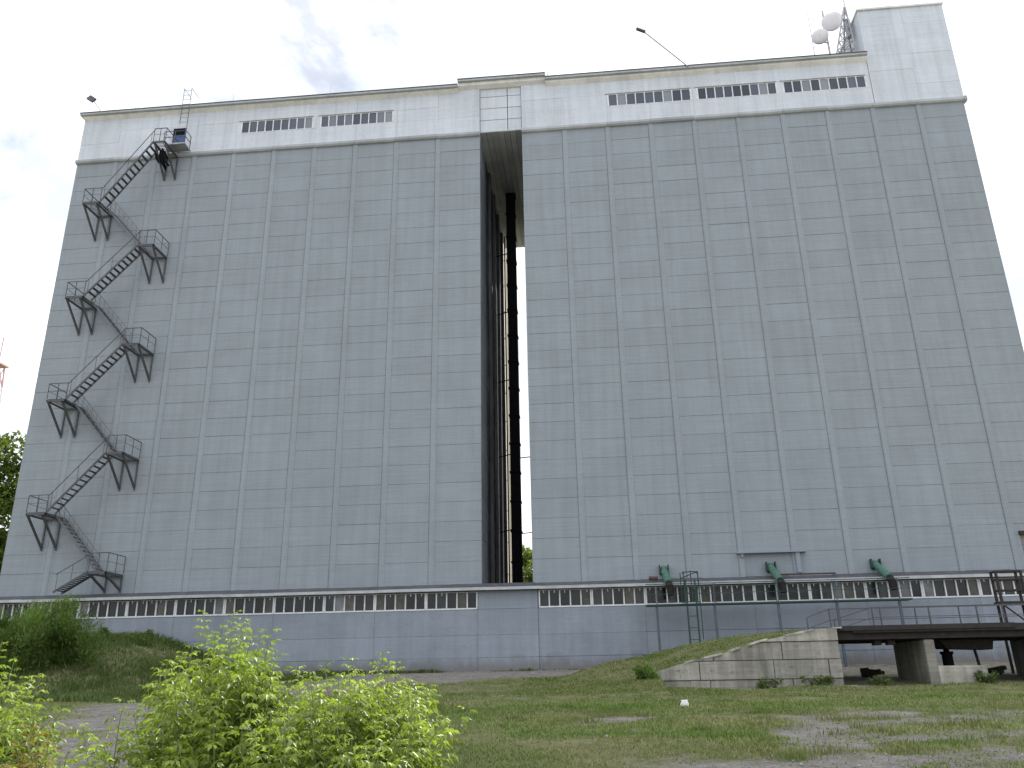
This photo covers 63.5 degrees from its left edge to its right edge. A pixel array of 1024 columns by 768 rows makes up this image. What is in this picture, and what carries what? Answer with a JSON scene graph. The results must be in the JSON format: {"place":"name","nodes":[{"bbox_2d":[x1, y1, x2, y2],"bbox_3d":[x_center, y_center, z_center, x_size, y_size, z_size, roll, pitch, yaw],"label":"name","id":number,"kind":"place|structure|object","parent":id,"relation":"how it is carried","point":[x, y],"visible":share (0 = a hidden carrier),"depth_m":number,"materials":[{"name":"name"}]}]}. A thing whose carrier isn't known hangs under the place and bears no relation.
{"place":"outdoors","nodes":[
{"label":"outdoors","id":0,"kind":"place"},
{"bbox_2d":[0,630,1023,767],"bbox_3d":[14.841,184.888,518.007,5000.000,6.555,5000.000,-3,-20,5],"label":"ground","id":1,"kind":"structure","parent":0,"point":[852,676],"depth_m":18.38,"materials":[{"name":"green plant"}]},
{"bbox_2d":[0,337,8,406],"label":"radio mast","id":2,"kind":"object","parent":1,"relation":"on","point":[3,366],"visible":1,"depth_m":158.96,"materials":[{"name":"white metal"}]},
{"bbox_2d":[0,608,23,663],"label":"willow bush","id":3,"kind":"object","parent":1,"relation":"on","point":[4,610],"visible":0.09,"depth_m":37.11,"materials":[{"name":"green plant"}]},
{"bbox_2d":[0,430,25,572],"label":"poplar tree","id":4,"kind":"object","parent":1,"relation":"on","point":[9,468],"visible":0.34,"depth_m":60.00,"materials":[{"name":"green plant"}]},
{"bbox_2d":[0,723,62,767],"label":"sapling","id":5,"kind":"object","parent":1,"relation":"on","point":[35,757],"visible":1,"depth_m":5.67,"materials":[{"name":"green plant"}]},
{"bbox_2d":[0,641,72,767],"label":"maple shrub","id":6,"kind":"object","parent":1,"relation":"on","point":[11,735],"visible":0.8,"depth_m":6.68,"materials":[{"name":"green plant"}]},
{"bbox_2d":[0,592,110,674],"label":"willow bush","id":7,"kind":"object","parent":1,"relation":"on","point":[40,636],"visible":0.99,"depth_m":36.90,"materials":[{"name":"green plant"}]},
{"bbox_2d":[48,727,156,767],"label":"maple sapling","id":8,"kind":"object","parent":1,"relation":"on","point":[86,755],"visible":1,"depth_m":5.81,"materials":[{"name":"green plant"}]},
{"bbox_2d":[97,627,116,639],"bbox_3d":[-21.447,13.160,43.352,1.429,0.869,1.454,-10,-21,23],"label":"tall weed","id":9,"kind":"object","parent":1,"relation":"on","point":[106,631],"visible":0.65,"depth_m":43.28,"materials":[{"name":"green plant"}]},
{"bbox_2d":[130,633,142,643],"bbox_3d":[-20.043,13.585,44.071,0.937,0.651,0.891,-3,-20,5],"label":"tall weed","id":10,"kind":"object","parent":1,"relation":"on","point":[135,638],"visible":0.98,"depth_m":44.05,"materials":[{"name":"green plant"}]},
{"bbox_2d":[140,629,155,644],"bbox_3d":[-19.520,13.627,44.391,0.846,0.977,0.835,-3,-20,5],"label":"tall weed","id":11,"kind":"object","parent":1,"relation":"on","point":[149,636],"visible":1,"depth_m":44.42,"materials":[{"name":"green plant"}]},
{"bbox_2d":[0,630,338,704],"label":"grassy mound","id":12,"kind":"object","parent":1,"relation":"on","point":[127,694],"visible":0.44,"depth_m":37.29,"materials":[{"name":"green plant"}]},
{"bbox_2d":[64,610,311,767],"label":"maple shrub","id":13,"kind":"object","parent":1,"relation":"on","point":[225,737],"visible":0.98,"depth_m":6.37,"materials":[{"name":"green plant"}]},
{"bbox_2d":[244,652,477,767],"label":"maple shrub","id":14,"kind":"object","parent":1,"relation":"on","point":[408,745],"visible":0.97,"depth_m":6.23,"materials":[{"name":"green plant"}]},
{"bbox_2d":[302,667,581,674],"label":"wall weeds","id":15,"kind":"object","parent":1,"relation":"on","point":[418,671],"depth_m":45.74,"materials":[{"name":"green plant"}]},
{"bbox_2d":[503,244,511,582],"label":"silo","id":16,"kind":"object","parent":1,"relation":"on","point":[508,420],"depth_m":97.86,"materials":[{"name":"concrete"}]},
{"bbox_2d":[0,2,1023,674],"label":"grain elevator","id":17,"kind":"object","parent":1,"relation":"on","point":[770,314],"visible":0.94,"depth_m":52.60,"materials":[{"name":"grey paint"}]},
{"bbox_2d":[0,603,31,619],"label":"window","id":18,"kind":"structure","parent":17,"relation":"in","point":[10,607],"depth_m":49.58,"materials":[{"name":"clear glass"}]},
{"bbox_2d":[33,602,79,617],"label":"window","id":19,"kind":"structure","parent":17,"relation":"in","point":[76,615],"depth_m":49.37,"materials":[{"name":"clear glass"}]},
{"bbox_2d":[86,95,102,113],"bbox_3d":[-31.178,-20.973,61.815,1.273,1.374,0.345,6,-21,-18],"label":"floodlight","id":20,"kind":"object","parent":17,"relation":"attached to","point":[91,98],"visible":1,"depth_m":61.81,"materials":[{"name":"metal"}]},
{"bbox_2d":[78,601,127,618],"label":"window","id":21,"kind":"structure","parent":17,"relation":"in","point":[108,609],"depth_m":49.05,"materials":[{"name":"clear glass"}]},
{"bbox_2d":[26,128,191,594],"bbox_3d":[-26.480,-2.812,54.807,6.424,32.646,1.939,-3,-20,5],"label":"fire escape","id":22,"kind":"object","parent":17,"relation":"attached to","point":[173,148],"visible":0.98,"depth_m":53.94,"materials":[{"name":"metal"}]},
{"bbox_2d":[155,148,169,170],"bbox_3d":[-25.022,-16.145,59.364,0.901,1.453,0.918,-3,-20,5],"label":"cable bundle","id":23,"kind":"object","parent":22,"relation":"hanging from","point":[163,156],"visible":1,"depth_m":59.16,"materials":[{"name":"rubber"}]},
{"bbox_2d":[179,88,199,138],"bbox_3d":[-23.931,-19.458,61.168,0.605,4.895,1.238,-3,-20,5],"label":"roof ladder","id":24,"kind":"object","parent":22,"relation":"on","point":[189,105],"visible":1,"depth_m":60.94,"materials":[{"name":"metal"}]},
{"bbox_2d":[126,600,175,617],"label":"window","id":25,"kind":"structure","parent":17,"relation":"in","point":[146,608],"depth_m":48.81,"materials":[{"name":"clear glass"}]},
{"bbox_2d":[172,128,185,142],"bbox_3d":[-24.593,-18.001,60.955,0.950,2.030,0.070,-3,-20,5],"label":"door","id":26,"kind":"structure","parent":17,"relation":"in","point":[178,133],"depth_m":61.10,"materials":[{"name":"blue paint"}]},
{"bbox_2d":[175,598,225,616],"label":"window","id":27,"kind":"structure","parent":17,"relation":"in","point":[184,607],"depth_m":48.56,"materials":[{"name":"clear glass"}]},
{"bbox_2d":[224,597,274,615],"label":"window","id":28,"kind":"structure","parent":17,"relation":"in","point":[259,605],"depth_m":48.32,"materials":[{"name":"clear glass"}]},
{"bbox_2d":[239,116,313,133],"bbox_3d":[-17.283,-18.968,60.688,5.620,1.070,0.220,-3,-20,5],"label":"window","id":29,"kind":"structure","parent":17,"relation":"in","point":[295,123],"depth_m":60.67,"materials":[{"name":"glass"}]},
{"bbox_2d":[274,596,324,613],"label":"window","id":30,"kind":"structure","parent":17,"relation":"in","point":[297,604],"depth_m":48.08,"materials":[{"name":"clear glass"}]},
{"bbox_2d":[324,594,374,612],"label":"window","id":31,"kind":"structure","parent":17,"relation":"in","point":[335,603],"depth_m":47.83,"materials":[{"name":"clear glass"}]},
{"bbox_2d":[318,110,393,127],"bbox_3d":[-11.355,-19.247,60.200,5.590,1.070,0.220,-3,-20,5],"label":"window","id":32,"kind":"structure","parent":17,"relation":"in","point":[375,117],"depth_m":60.18,"materials":[{"name":"glass"}]},
{"bbox_2d":[375,593,425,611],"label":"window","id":33,"kind":"structure","parent":17,"relation":"in","point":[411,601],"depth_m":47.58,"materials":[{"name":"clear glass"}]},
{"bbox_2d":[426,592,477,610],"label":"window","id":34,"kind":"structure","parent":17,"relation":"in","point":[449,600],"depth_m":47.34,"materials":[{"name":"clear glass"}]},
{"bbox_2d":[504,236,509,582],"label":"downpipe","id":35,"kind":"object","parent":17,"relation":"attached to","point":[505,338],"visible":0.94,"depth_m":66.28,"materials":[{"name":"metal"}]},
{"bbox_2d":[496,192,531,582],"bbox_3d":[0.339,-0.499,61.332,2.809,31.130,0.900,-3,-20,5],"label":"elevator duct","id":36,"kind":"object","parent":17,"relation":"attached to","point":[515,530],"visible":0.98,"depth_m":60.45,"materials":[{"name":"metal"}]},
{"bbox_2d":[539,589,591,607],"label":"window","id":37,"kind":"structure","parent":17,"relation":"in","point":[563,597],"depth_m":46.81,"materials":[{"name":"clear glass"}]},
{"bbox_2d":[591,587,645,606],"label":"window","id":38,"kind":"structure","parent":17,"relation":"in","point":[601,596],"depth_m":46.57,"materials":[{"name":"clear glass"}]},
{"bbox_2d":[605,87,691,106],"bbox_3d":[9.617,-20.231,58.476,6.020,1.070,0.220,-3,-20,5],"label":"window","id":39,"kind":"structure","parent":17,"relation":"in","point":[682,94],"depth_m":58.46,"materials":[{"name":"glass"}]},
{"bbox_2d":[649,576,657,580],"bbox_3d":[7.945,10.932,46.507,0.505,0.238,0.240,-3,-20,5],"label":"red drum","id":40,"kind":"object","parent":17,"relation":"on","point":[653,578],"visible":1,"depth_m":46.42,"materials":[{"name":"paint"}]},
{"bbox_2d":[636,27,689,68],"bbox_3d":[10.728,-23.867,58.648,3.732,3.305,0.331,1,-20,-5],"label":"roof lamp","id":41,"kind":"object","parent":17,"relation":"attached to","point":[641,30],"visible":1,"depth_m":58.75,"materials":[{"name":"metal"}]},
{"bbox_2d":[659,565,673,595],"bbox_3d":[8.642,10.979,46.304,0.557,1.899,2.499,-3,-20,5],"label":"grain spout","id":42,"kind":"object","parent":17,"relation":"attached to","point":[664,572],"visible":0.98,"depth_m":45.68,"materials":[{"name":"green paint"}]},
{"bbox_2d":[645,586,698,604],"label":"window","id":43,"kind":"structure","parent":17,"relation":"in","point":[650,599],"depth_m":46.32,"materials":[{"name":"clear glass"}]},
{"bbox_2d":[699,584,754,602],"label":"window","id":44,"kind":"structure","parent":17,"relation":"in","point":[747,595],"depth_m":46.08,"materials":[{"name":"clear glass"}]},
{"bbox_2d":[694,81,777,99],"bbox_3d":[15.670,-20.515,57.979,5.680,1.070,0.220,-3,-20,5],"label":"window","id":45,"kind":"structure","parent":17,"relation":"in","point":[762,88],"depth_m":57.95,"materials":[{"name":"glass"}]},
{"bbox_2d":[765,561,786,592],"bbox_3d":[14.616,10.699,45.813,0.557,1.899,2.499,-3,-20,5],"label":"grain spout","id":46,"kind":"object","parent":17,"relation":"attached to","point":[773,571],"visible":0.98,"depth_m":45.30,"materials":[{"name":"green paint"}]},
{"bbox_2d":[753,583,810,601],"bbox_3d":[14.953,11.566,45.831,2.985,0.970,0.145,-3,-20,5],"label":"window","id":47,"kind":"structure","parent":17,"relation":"in","point":[791,595],"depth_m":45.83,"materials":[{"name":"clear glass"}]},
{"bbox_2d":[781,572,835,574],"bbox_3d":[16.480,10.564,46.060,3.000,0.090,0.090,-3,-20,5],"label":"red pipe","id":48,"kind":"object","parent":17,"relation":"on","point":[808,573],"visible":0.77,"depth_m":46.04,"materials":[{"name":"metal"}]},
{"bbox_2d":[805,0,814,54],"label":"rod aerial","id":49,"kind":"object","parent":17,"relation":"on","point":[810,29],"visible":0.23,"depth_m":62.77,"materials":[{"name":"metal"}]},
{"bbox_2d":[782,74,867,93],"bbox_3d":[21.618,-20.794,57.490,5.810,1.070,0.220,-3,-20,5],"label":"window","id":50,"kind":"structure","parent":17,"relation":"in","point":[856,81],"depth_m":57.47,"materials":[{"name":"glass"}]},
{"bbox_2d":[821,10,830,53],"bbox_3d":[23.487,-25.180,61.701,1.498,6.700,1.272,13,-24,-34],"label":"dish pole","id":51,"kind":"object","parent":17,"relation":"on","point":[827,42],"visible":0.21,"depth_m":61.76,"materials":[{"name":"metal"}]},
{"bbox_2d":[811,28,828,44],"bbox_3d":[22.674,-25.479,61.035,1.167,1.192,1.023,-3,-20,5],"label":"microwave dish","id":52,"kind":"object","parent":51,"relation":"attached to","point":[819,36],"visible":1,"depth_m":60.68,"materials":[{"name":"metal"}]},
{"bbox_2d":[821,12,842,30],"bbox_3d":[23.877,-27.004,61.697,1.238,1.510,1.238,6,-21,-20],"label":"microwave dish","id":53,"kind":"object","parent":51,"relation":"attached to","point":[830,21],"visible":0.88,"depth_m":61.51,"materials":[{"name":"metal"}]},
{"bbox_2d":[809,582,866,599],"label":"window","id":54,"kind":"structure","parent":17,"relation":"in","point":[826,590],"depth_m":45.58,"materials":[{"name":"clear glass"}]},
{"bbox_2d":[836,0,856,52],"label":"lattice mast","id":55,"kind":"object","parent":17,"relation":"on","point":[844,13],"visible":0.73,"depth_m":59.91,"materials":[{"name":"metal"}]},
{"bbox_2d":[844,19,851,50],"bbox_3d":[24.526,-24.587,59.843,0.350,4.300,0.450,-3,-20,5],"label":"panel antenna","id":56,"kind":"object","parent":17,"relation":"on","point":[847,30],"visible":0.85,"depth_m":60.07,"materials":[{"name":"metal"}]},
{"bbox_2d":[869,558,897,589],"bbox_3d":[20.340,10.431,45.343,0.557,1.899,2.499,-3,-20,5],"label":"grain spout","id":57,"kind":"object","parent":17,"relation":"attached to","point":[880,568],"visible":0.97,"depth_m":45.00,"materials":[{"name":"green paint"}]},
{"bbox_2d":[865,580,923,598],"bbox_3d":[20.927,11.285,45.340,2.985,0.970,0.145,-3,-20,5],"label":"window","id":58,"kind":"structure","parent":17,"relation":"in","point":[913,589],"depth_m":45.33,"materials":[{"name":"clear glass"}]},
{"bbox_2d":[921,579,980,597],"bbox_3d":[23.913,11.145,45.095,2.985,0.970,0.145,-3,-20,5],"label":"window","id":59,"kind":"structure","parent":17,"relation":"in","point":[942,588],"depth_m":45.10,"materials":[{"name":"grey glass"}]},
{"bbox_2d":[978,577,1023,596],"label":"window","id":60,"kind":"structure","parent":17,"relation":"in","point":[985,584],"depth_m":44.88,"materials":[{"name":"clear glass"}]},
{"bbox_2d":[0,630,1023,767],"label":"grass","id":61,"kind":"structure","parent":1,"relation":"on","point":[740,739],"depth_m":16.63,"materials":[{"name":"green plant"}]},
{"bbox_2d":[522,545,532,581],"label":"birch tree","id":62,"kind":"object","parent":1,"relation":"on","point":[527,571],"visible":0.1,"depth_m":107.64,"materials":[{"name":"green plant"}]},
{"bbox_2d":[630,662,658,680],"bbox_3d":[5.332,11.625,33.321,1.208,0.887,1.397,-3,-20,5],"label":"dark weed clump","id":63,"kind":"object","parent":1,"relation":"on","point":[647,673],"visible":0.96,"depth_m":33.05,"materials":[{"name":"green plant"}]},
{"bbox_2d":[680,700,688,705],"bbox_3d":[4.525,8.402,21.756,0.234,0.193,0.225,-3,-20,5],"label":"plastic bag","id":64,"kind":"object","parent":1,"relation":"on","point":[684,702],"visible":0.8,"depth_m":21.68,"materials":[{"name":"white plastic"}]},
{"bbox_2d":[679,570,703,643],"bbox_3d":[9.621,12.107,43.926,1.000,4.359,1.000,-3,-20,5],"label":"caged ladder","id":65,"kind":"object","parent":1,"relation":"on","point":[686,598],"visible":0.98,"depth_m":44.12,"materials":[{"name":"metal"}]},
{"bbox_2d":[502,629,889,696],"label":"grassy embankment","id":66,"kind":"structure","parent":1,"relation":"on","point":[627,683],"depth_m":35.18,"materials":[{"name":"green plant"}]},
{"bbox_2d":[657,627,843,688],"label":"retaining wall","id":67,"kind":"structure","parent":1,"relation":"on","point":[790,658],"depth_m":33.87,"materials":[{"name":"concrete"}]},
{"bbox_2d":[754,677,783,688],"bbox_3d":[10.283,12.012,33.125,1.265,0.610,0.697,0,-20,-4],"label":"weed clump","id":68,"kind":"object","parent":1,"relation":"on","point":[761,684],"visible":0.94,"depth_m":33.09,"materials":[{"name":"green plant"}]},
{"bbox_2d":[645,577,912,666],"bbox_3d":[14.274,12.929,44.157,13.900,4.661,0.805,-3,-20,5],"label":"catwalk","id":69,"kind":"object","parent":1,"relation":"on","point":[778,602],"visible":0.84,"depth_m":44.24,"materials":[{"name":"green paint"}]},
{"bbox_2d":[799,675,834,685],"bbox_3d":[12.163,11.817,32.884,1.620,0.597,0.810,4,-20,-14],"label":"weed clump","id":70,"kind":"object","parent":1,"relation":"on","point":[819,680],"visible":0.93,"depth_m":32.85,"materials":[{"name":"green plant"}]},
{"bbox_2d":[860,667,884,677],"bbox_3d":[16.712,13.429,38.309,1.041,0.586,0.962,-7,-20,16],"label":"scrap heap","id":71,"kind":"object","parent":1,"relation":"on","point":[867,672],"visible":0.88,"depth_m":38.06,"materials":[{"name":"metal"}]},
{"bbox_2d":[866,673,895,685],"bbox_3d":[14.938,12.048,33.572,1.172,0.610,0.962,-9,-21,21],"label":"weed clump","id":72,"kind":"object","parent":1,"relation":"on","point":[883,680],"visible":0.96,"depth_m":33.50,"materials":[{"name":"green plant"}]},
{"bbox_2d":[836,622,1023,683],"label":"loading deck","id":73,"kind":"structure","parent":1,"relation":"on","point":[915,646],"depth_m":34.24,"materials":[{"name":"concrete"}]},
{"bbox_2d":[806,604,1023,629],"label":"deck railing","id":74,"kind":"object","parent":73,"relation":"on","point":[879,608],"visible":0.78,"depth_m":34.78,"materials":[{"name":"metal"}]},
{"bbox_2d":[834,603,1023,626],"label":"deck railing","id":75,"kind":"object","parent":73,"relation":"on","point":[959,615],"visible":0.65,"depth_m":39.08,"materials":[{"name":"metal"}]},
{"bbox_2d":[938,665,988,683],"bbox_3d":[18.337,11.943,33.816,2.040,0.845,0.607,-3,-20,5],"label":"concrete block","id":76,"kind":"object","parent":1,"relation":"on","point":[958,674],"depth_m":33.58,"materials":[{"name":"grey concrete"}]},
{"bbox_2d":[973,669,998,683],"bbox_3d":[19.028,11.749,33.164,1.038,0.666,0.927,-14,-23,32],"label":"weed clump","id":77,"kind":"object","parent":1,"relation":"on","point":[982,678],"visible":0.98,"depth_m":33.07,"materials":[{"name":"green plant"}]},
{"bbox_2d":[987,665,1006,674],"bbox_3d":[22.221,13.176,37.923,0.802,0.498,1.132,-3,-20,5],"label":"scrap heap","id":78,"kind":"object","parent":1,"relation":"on","point":[1000,669],"visible":0.56,"depth_m":37.73,"materials":[{"name":"metal"}]},
{"bbox_2d":[989,570,1023,673],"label":"ladder cage","id":79,"kind":"object","parent":1,"relation":"on","point":[1018,589],"visible":0.88,"depth_m":39.46,"materials":[{"name":"metal"}]},
{"bbox_2d":[0,0,1023,569],"label":"sky","id":80,"kind":"structure","parent":0,"point":[55,55],"materials":[{"name":"white"}]},
{"bbox_2d":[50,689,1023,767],"bbox_3d":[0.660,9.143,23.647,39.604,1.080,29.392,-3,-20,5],"label":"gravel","id":81,"kind":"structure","parent":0,"point":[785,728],"depth_m":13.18,"materials":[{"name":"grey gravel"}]}
]}

